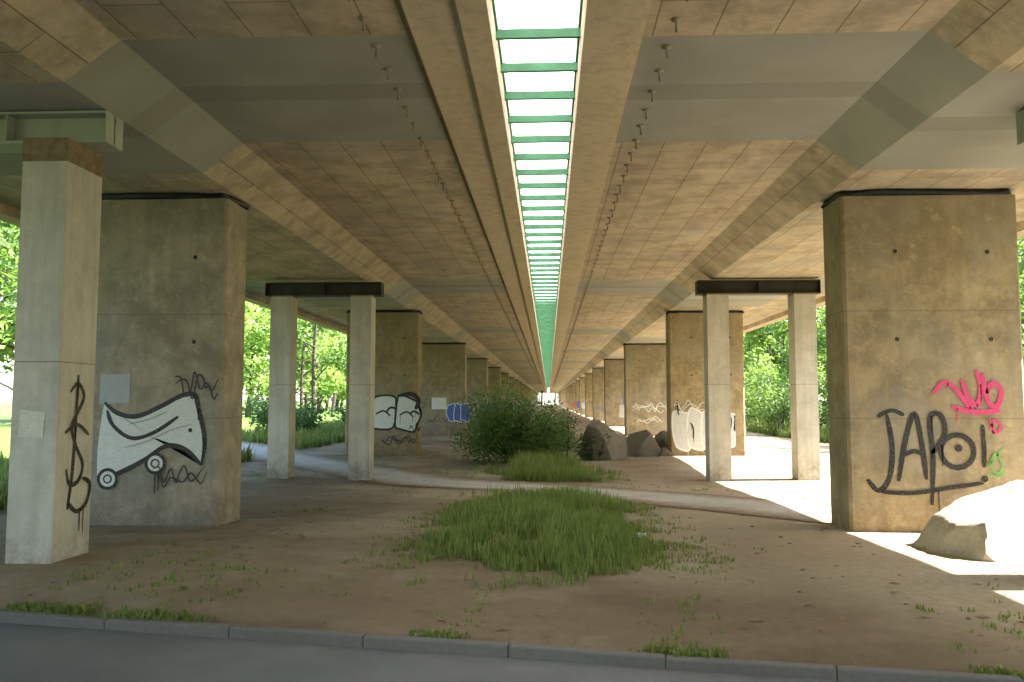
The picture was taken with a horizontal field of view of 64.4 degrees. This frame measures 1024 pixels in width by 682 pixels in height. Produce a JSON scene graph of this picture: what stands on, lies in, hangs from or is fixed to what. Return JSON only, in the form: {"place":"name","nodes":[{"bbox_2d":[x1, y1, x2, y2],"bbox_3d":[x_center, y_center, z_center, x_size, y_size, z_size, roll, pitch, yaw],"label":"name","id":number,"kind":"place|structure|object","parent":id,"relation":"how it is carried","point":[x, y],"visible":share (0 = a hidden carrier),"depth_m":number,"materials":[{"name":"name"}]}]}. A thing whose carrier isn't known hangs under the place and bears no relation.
{"place":"outdoors","nodes":[
{"label":"outdoors","id":0,"kind":"place"},
{"bbox_2d":[0,0,546,392],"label":"deck","id":1,"kind":"structure","parent":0,"point":[288,122],"depth_m":9.08,"materials":[{"name":"concrete"}]},
{"bbox_2d":[348,0,687,383],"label":"drainage pipes","id":2,"kind":"object","parent":1,"relation":"on","point":[364,19],"visible":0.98,"depth_m":10.08,"materials":[{"name":"grey metal"}]},
{"bbox_2d":[492,0,582,387],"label":"cross bars","id":3,"kind":"object","parent":1,"relation":"attached to","point":[546,316],"visible":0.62,"depth_m":11.38,"materials":[{"name":"green metal"}]},
{"bbox_2d":[0,623,848,681],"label":"road","id":4,"kind":"structure","parent":0,"point":[34,653],"depth_m":5.10,"materials":[{"name":"grey asphalt"}]},
{"bbox_2d":[0,402,1023,676],"bbox_3d":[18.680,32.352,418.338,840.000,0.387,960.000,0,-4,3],"label":"ground","id":5,"kind":"structure","parent":0,"point":[880,626],"depth_m":7.00,"materials":[{"name":"brown soil"}]},
{"bbox_2d":[0,304,12,342],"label":"tree","id":6,"kind":"object","parent":5,"relation":"on","point":[6,340],"visible":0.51,"depth_m":41.84,"materials":[{"name":"green plant"}]},
{"bbox_2d":[0,223,12,228],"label":"tree","id":7,"kind":"object","parent":5,"relation":"on","point":[7,225],"depth_m":14.75,"materials":[{"name":"green plant"}]},
{"bbox_2d":[0,230,16,348],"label":"tree","id":8,"kind":"object","parent":5,"relation":"on","point":[3,293],"visible":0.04,"depth_m":45.80,"materials":[{"name":"green plant"}]},
{"bbox_2d":[0,268,17,390],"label":"tree","id":9,"kind":"object","parent":5,"relation":"on","point":[10,345],"visible":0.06,"depth_m":53.79,"materials":[{"name":"green plant"}]},
{"bbox_2d":[1,255,17,361],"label":"tree","id":10,"kind":"object","parent":5,"relation":"on","point":[11,280],"visible":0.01,"depth_m":54.39,"materials":[{"name":"green plant"}]},
{"bbox_2d":[0,220,19,338],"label":"tree","id":11,"kind":"object","parent":5,"relation":"on","point":[11,247],"visible":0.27,"depth_m":37.64,"materials":[{"name":"green plant"}]},
{"bbox_2d":[0,232,19,349],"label":"tree","id":12,"kind":"object","parent":5,"relation":"on","point":[10,335],"visible":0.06,"depth_m":49.85,"materials":[{"name":"green plant"}]},
{"bbox_2d":[0,110,123,563],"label":"support frame","id":13,"kind":"object","parent":5,"relation":"on","point":[49,490],"visible":0.99,"depth_m":7.41,"materials":[{"name":"concrete"}]},
{"bbox_2d":[89,193,249,525],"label":"pier","id":14,"kind":"structure","parent":5,"relation":"on","point":[167,416],"depth_m":10.54,"materials":[{"name":"concrete"}]},
{"bbox_2d":[244,316,253,342],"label":"tree","id":15,"kind":"object","parent":5,"relation":"on","point":[248,327],"visible":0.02,"depth_m":69.49,"materials":[{"name":"green plant"}]},
{"bbox_2d":[245,301,263,321],"bbox_3d":[-22.342,-0.675,53.709,8.568,12.610,12.262,-2,-5,27],"label":"tree","id":16,"kind":"object","parent":5,"relation":"on","point":[254,307],"depth_m":56.44,"materials":[{"name":"green plant"}]},
{"bbox_2d":[243,303,270,415],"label":"tree","id":17,"kind":"object","parent":5,"relation":"on","point":[252,386],"visible":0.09,"depth_m":81.45,"materials":[{"name":"green plant"}]},
{"bbox_2d":[244,318,269,381],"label":"tree","id":18,"kind":"object","parent":5,"relation":"on","point":[264,362],"visible":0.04,"depth_m":89.55,"materials":[{"name":"green plant"}]},
{"bbox_2d":[245,302,270,323],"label":"tree","id":19,"kind":"object","parent":5,"relation":"on","point":[260,315],"depth_m":81.66,"materials":[{"name":"green plant"}]},
{"bbox_2d":[243,303,298,386],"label":"tree","id":20,"kind":"object","parent":5,"relation":"on","point":[251,337],"visible":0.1,"depth_m":72.74,"materials":[{"name":"green plant"}]},
{"bbox_2d":[246,398,322,432],"bbox_3d":[-9.778,3.324,34.567,3.148,1.836,2.742,0,-4,3],"label":"shrub","id":21,"kind":"object","parent":5,"relation":"on","point":[303,421],"visible":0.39,"depth_m":34.58,"materials":[{"name":"green plant"}]},
{"bbox_2d":[242,390,330,428],"bbox_3d":[-10.401,3.363,37.429,4.245,2.175,2.616,0,-4,3],"label":"shrub","id":22,"kind":"object","parent":5,"relation":"on","point":[319,410],"visible":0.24,"depth_m":37.17,"materials":[{"name":"green plant"}]},
{"bbox_2d":[248,310,331,410],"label":"tree","id":23,"kind":"object","parent":5,"relation":"on","point":[298,373],"visible":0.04,"depth_m":97.97,"materials":[{"name":"green plant"}]},
{"bbox_2d":[244,312,343,398],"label":"tree","id":24,"kind":"object","parent":5,"relation":"on","point":[307,384],"visible":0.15,"depth_m":95.55,"materials":[{"name":"green plant"}]},
{"bbox_2d":[258,314,346,412],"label":"tree","id":25,"kind":"object","parent":5,"relation":"on","point":[327,341],"visible":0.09,"depth_m":83.22,"materials":[{"name":"green plant"}]},
{"bbox_2d":[259,309,346,420],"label":"tree","id":26,"kind":"object","parent":5,"relation":"on","point":[302,330],"visible":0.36,"depth_m":66.70,"materials":[{"name":"green plant"}]},
{"bbox_2d":[265,330,345,408],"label":"tree","id":27,"kind":"object","parent":5,"relation":"on","point":[323,386],"visible":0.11,"depth_m":102.22,"materials":[{"name":"green plant"}]},
{"bbox_2d":[303,391,329,407],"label":"tree","id":28,"kind":"object","parent":5,"relation":"on","point":[323,401],"visible":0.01,"depth_m":136.33,"materials":[{"name":"green plant"}]},
{"bbox_2d":[296,334,345,410],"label":"tree","id":29,"kind":"object","parent":5,"relation":"on","point":[336,404],"visible":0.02,"depth_m":123.93,"materials":[{"name":"green plant"}]},
{"bbox_2d":[265,282,383,480],"bbox_3d":[-4.179,1.071,18.005,2.600,4.740,0.468,0,-4,3],"label":"support frame","id":30,"kind":"object","parent":5,"relation":"on","point":[284,296],"visible":0.93,"depth_m":17.84,"materials":[{"name":"concrete"}]},
{"bbox_2d":[317,335,346,409],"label":"tree","id":31,"kind":"object","parent":5,"relation":"on","point":[338,367],"visible":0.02,"depth_m":111.04,"materials":[{"name":"green plant"}]},
{"bbox_2d":[325,401,345,421],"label":"shrub","id":32,"kind":"object","parent":5,"relation":"on","point":[343,413],"visible":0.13,"depth_m":46.54,"materials":[{"name":"green plant"}]},
{"bbox_2d":[326,332,346,411],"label":"tree","id":33,"kind":"object","parent":5,"relation":"on","point":[341,396],"visible":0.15,"depth_m":121.94,"materials":[{"name":"green plant"}]},
{"bbox_2d":[345,310,422,455],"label":"pier","id":34,"kind":"structure","parent":5,"relation":"on","point":[398,383],"depth_m":24.26,"materials":[{"name":"concrete"}]},
{"bbox_2d":[0,417,828,511],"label":"grass","id":35,"kind":"structure","parent":5,"relation":"on","point":[331,432],"depth_m":31.21,"materials":[{"name":"green plant"}]},
{"bbox_2d":[421,343,470,434],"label":"pier","id":36,"kind":"structure","parent":5,"relation":"on","point":[444,377],"depth_m":38.02,"materials":[{"name":"concrete"}]},
{"bbox_2d":[467,358,488,425],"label":"pier","id":37,"kind":"structure","parent":5,"relation":"on","point":[477,372],"depth_m":51.81,"materials":[{"name":"concrete"}]},
{"bbox_2d":[488,367,500,415],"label":"pier","id":38,"kind":"structure","parent":5,"relation":"on","point":[494,374],"depth_m":65.58,"materials":[{"name":"concrete"}]},
{"bbox_2d":[501,373,508,416],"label":"pier","id":39,"kind":"structure","parent":5,"relation":"on","point":[504,376],"depth_m":79.32,"materials":[{"name":"concrete"}]},
{"bbox_2d":[0,446,1018,602],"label":"scattered weeds","id":40,"kind":"object","parent":5,"relation":"on","point":[220,552],"visible":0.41,"depth_m":8.80,"materials":[{"name":"green plant"}]},
{"bbox_2d":[0,609,1023,681],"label":"kerb","id":41,"kind":"structure","parent":5,"relation":"on","point":[571,654],"depth_m":5.27,"materials":[{"name":"concrete"}]},
{"bbox_2d":[509,377,514,413],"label":"pier","id":42,"kind":"structure","parent":5,"relation":"on","point":[511,380],"depth_m":93.04,"materials":[{"name":"concrete"}]},
{"bbox_2d":[0,455,1023,638],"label":"ground debris","id":43,"kind":"object","parent":5,"relation":"on","point":[599,594],"visible":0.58,"depth_m":8.22,"materials":[{"name":"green plant"}]},
{"bbox_2d":[2,554,1023,677],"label":"kerb weeds","id":44,"kind":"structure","parent":5,"relation":"on","point":[57,608],"depth_m":6.00,"materials":[{"name":"green plant"}]},
{"bbox_2d":[449,377,580,464],"bbox_3d":[0.070,2.148,21.413,3.540,2.360,3.020,0,-4,3],"label":"shrub","id":45,"kind":"object","parent":5,"relation":"on","point":[509,435],"visible":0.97,"depth_m":20.89,"materials":[{"name":"green plant"}]},
{"bbox_2d":[515,380,518,412],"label":"pier","id":46,"kind":"structure","parent":5,"relation":"on","point":[516,383],"depth_m":106.79,"materials":[{"name":"concrete"}]},
{"bbox_2d":[519,382,521,409],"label":"pier","id":47,"kind":"structure","parent":5,"relation":"on","point":[520,388],"depth_m":120.54,"materials":[{"name":"concrete"}]},
{"bbox_2d":[522,384,524,403],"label":"pier","id":48,"kind":"structure","parent":5,"relation":"on","point":[523,387],"depth_m":134.32,"materials":[{"name":"concrete"}]},
{"bbox_2d":[320,443,752,588],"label":"grass","id":49,"kind":"structure","parent":5,"relation":"on","point":[582,534],"depth_m":9.10,"materials":[{"name":"green plant"}]},
{"bbox_2d":[566,387,567,408],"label":"pier","id":50,"kind":"structure","parent":5,"relation":"on","point":[566,397],"depth_m":161.40,"materials":[{"name":"concrete"}]},
{"bbox_2d":[568,386,569,408],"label":"pier","id":51,"kind":"structure","parent":5,"relation":"on","point":[568,397],"depth_m":147.63,"materials":[{"name":"concrete"}]},
{"bbox_2d":[528,408,612,460],"bbox_3d":[1.474,2.631,22.540,2.559,1.570,1.943,-3,-5,40],"label":"shrub","id":52,"kind":"object","parent":5,"relation":"on","point":[583,443],"visible":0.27,"depth_m":22.22,"materials":[{"name":"green plant"}]},
{"bbox_2d":[570,385,572,409],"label":"pier","id":53,"kind":"structure","parent":5,"relation":"on","point":[571,407],"depth_m":133.87,"materials":[{"name":"concrete"}]},
{"bbox_2d":[572,383,575,411],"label":"pier","id":54,"kind":"structure","parent":5,"relation":"on","point":[573,397],"depth_m":120.15,"materials":[{"name":"concrete"}]},
{"bbox_2d":[575,380,579,412],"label":"pier","id":55,"kind":"structure","parent":5,"relation":"on","point":[577,396],"depth_m":106.38,"materials":[{"name":"concrete"}]},
{"bbox_2d":[579,377,584,414],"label":"pier","id":56,"kind":"structure","parent":5,"relation":"on","point":[582,393],"depth_m":92.64,"materials":[{"name":"concrete"}]},
{"bbox_2d":[585,373,592,416],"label":"pier","id":57,"kind":"structure","parent":5,"relation":"on","point":[588,398],"depth_m":78.87,"materials":[{"name":"concrete"}]},
{"bbox_2d":[592,368,603,420],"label":"pier","id":58,"kind":"structure","parent":5,"relation":"on","point":[598,390],"depth_m":65.13,"materials":[{"name":"concrete"}]},
{"bbox_2d":[580,419,626,460],"bbox_3d":[2.569,3.016,22.721,1.343,1.661,1.297,0,-4,3],"label":"boulder","id":59,"kind":"object","parent":5,"relation":"on","point":[616,449],"visible":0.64,"depth_m":22.31,"materials":[{"name":"grey stone"}]},
{"bbox_2d":[604,359,623,426],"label":"pier","id":60,"kind":"structure","parent":5,"relation":"on","point":[613,392],"depth_m":51.37,"materials":[{"name":"concrete"}]},
{"bbox_2d":[626,430,660,456],"bbox_3d":[3.806,3.162,24.172,1.147,1.082,1.363,0,-4,3],"label":"boulder","id":61,"kind":"object","parent":5,"relation":"on","point":[642,443],"visible":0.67,"depth_m":23.66,"materials":[{"name":"stone"}]},
{"bbox_2d":[623,343,666,435],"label":"pier","id":62,"kind":"structure","parent":5,"relation":"on","point":[645,400],"depth_m":37.61,"materials":[{"name":"concrete"}]},
{"bbox_2d":[654,430,666,448],"bbox_3d":[4.732,3.223,24.872,0.864,1.001,0.873,0,-4,3],"label":"boulder","id":63,"kind":"object","parent":5,"relation":"on","point":[660,437],"visible":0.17,"depth_m":24.57,"materials":[{"name":"stone"}]},
{"bbox_2d":[659,447,671,455],"bbox_3d":[4.475,3.309,23.875,0.427,0.382,0.416,0,-4,3],"label":"boulder","id":64,"kind":"object","parent":5,"relation":"on","point":[665,451],"visible":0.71,"depth_m":23.70,"materials":[{"name":"stone"}]},
{"bbox_2d":[665,310,745,455],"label":"pier","id":65,"kind":"structure","parent":5,"relation":"on","point":[685,385],"depth_m":23.86,"materials":[{"name":"concrete"}]},
{"bbox_2d":[744,378,757,420],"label":"scrub","id":66,"kind":"object","parent":5,"relation":"on","point":[750,418],"visible":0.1,"depth_m":51.62,"materials":[{"name":"green plant"}]},
{"bbox_2d":[695,279,820,480],"bbox_3d":[5.347,1.036,17.580,2.630,4.712,0.468,0,-4,3],"label":"support frame","id":67,"kind":"object","parent":5,"relation":"on","point":[804,401],"visible":0.94,"depth_m":17.41,"materials":[{"name":"concrete"}]},
{"bbox_2d":[743,333,784,413],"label":"tree","id":68,"kind":"object","parent":5,"relation":"on","point":[745,342],"visible":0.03,"depth_m":74.84,"materials":[{"name":"green plant"}]},
{"bbox_2d":[743,336,787,395],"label":"tree","id":69,"kind":"object","parent":5,"relation":"on","point":[754,346],"visible":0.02,"depth_m":78.54,"materials":[{"name":"green plant"}]},
{"bbox_2d":[744,359,788,422],"bbox_3d":[14.514,3.011,45.829,3.770,4.016,3.638,3,-5,-34],"label":"scrub","id":70,"kind":"object","parent":5,"relation":"on","point":[767,382],"visible":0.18,"depth_m":45.37,"materials":[{"name":"green plant"}]},
{"bbox_2d":[745,321,788,392],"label":"tree","id":71,"kind":"object","parent":5,"relation":"on","point":[765,341],"visible":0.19,"depth_m":65.19,"materials":[{"name":"green plant"}]},
{"bbox_2d":[744,321,789,381],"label":"tree","id":72,"kind":"object","parent":5,"relation":"on","point":[774,351],"visible":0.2,"depth_m":68.63,"materials":[{"name":"green plant"}]},
{"bbox_2d":[744,365,789,428],"bbox_3d":[13.361,2.990,41.413,3.835,3.540,3.109,-4,-6,43],"label":"scrub","id":73,"kind":"object","parent":5,"relation":"on","point":[756,385],"visible":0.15,"depth_m":41.16,"materials":[{"name":"green plant"}]},
{"bbox_2d":[744,358,821,434],"bbox_3d":[12.579,2.697,38.300,4.197,3.721,3.848,-2,-5,21],"label":"scrub","id":74,"kind":"object","parent":5,"relation":"on","point":[764,397],"visible":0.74,"depth_m":37.67,"materials":[{"name":"green plant"}]},
{"bbox_2d":[746,318,825,420],"bbox_3d":[20.336,1.097,61.474,7.882,10.126,6.338,-2,-5,27],"label":"tree","id":75,"kind":"object","parent":5,"relation":"on","point":[779,327],"visible":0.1,"depth_m":60.82,"materials":[{"name":"green plant"}]},
{"bbox_2d":[774,307,827,404],"bbox_3d":[22.041,0.507,57.854,7.563,10.846,7.400,1,-4,-19],"label":"tree","id":76,"kind":"object","parent":5,"relation":"on","point":[818,334],"visible":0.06,"depth_m":57.88,"materials":[{"name":"green plant"}]},
{"bbox_2d":[816,306,826,375],"bbox_3d":[22.819,0.447,53.861,7.143,10.417,7.898,-2,-5,28],"label":"tree","id":77,"kind":"object","parent":5,"relation":"on","point":[823,352],"visible":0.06,"depth_m":53.65,"materials":[{"name":"green plant"}]},
{"bbox_2d":[818,373,828,428],"bbox_3d":[13.764,2.656,34.589,3.060,3.227,2.553,4,-6,-44],"label":"scrub","id":78,"kind":"object","parent":5,"relation":"on","point":[823,412],"visible":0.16,"depth_m":34.92,"materials":[{"name":"green plant"}]},
{"bbox_2d":[821,188,1023,532],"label":"pier","id":79,"kind":"structure","parent":5,"relation":"on","point":[925,378],"depth_m":10.11,"materials":[{"name":"concrete"}]},
{"bbox_2d":[911,480,1023,561],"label":"boulder","id":80,"kind":"object","parent":5,"relation":"on","point":[987,525],"visible":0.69,"depth_m":8.33,"materials":[{"name":"grey stone"}]},
{"bbox_2d":[1016,109,1023,144],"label":"crossbeam","id":81,"kind":"object","parent":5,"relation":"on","point":[1020,125],"visible":1,"depth_m":7.44,"materials":[{"name":"concrete"}]},
{"bbox_2d":[1017,238,1023,369],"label":"tree","id":82,"kind":"object","parent":5,"relation":"on","point":[1022,253],"visible":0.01,"depth_m":35.34,"materials":[{"name":"green plant"}]},
{"bbox_2d":[1018,247,1023,335],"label":"tree","id":83,"kind":"object","parent":5,"relation":"on","point":[1021,263],"visible":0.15,"depth_m":28.76,"materials":[{"name":"green plant"}]},
{"bbox_2d":[1018,237,1023,351],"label":"tree","id":84,"kind":"object","parent":5,"relation":"on","point":[1021,292],"visible":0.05,"depth_m":33.18,"materials":[{"name":"green plant"}]},
{"bbox_2d":[0,241,1023,402],"label":"sky","id":85,"kind":"structure","parent":0,"point":[5,393],"materials":[{"name":"white"}]},
{"bbox_2d":[241,442,831,523],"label":"foot path","id":86,"kind":"structure","parent":0,"point":[764,507],"depth_m":15.22,"materials":[{"name":"concrete"}]},
{"bbox_2d":[549,0,1023,393],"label":"deck","id":87,"kind":"structure","parent":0,"point":[769,128],"depth_m":8.85,"materials":[{"name":"concrete"}]},
{"bbox_2d":[499,0,577,390],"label":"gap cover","id":88,"kind":"object","parent":87,"relation":"on","point":[520,14],"depth_m":9.70,"materials":[{"name":"white"}]}
]}

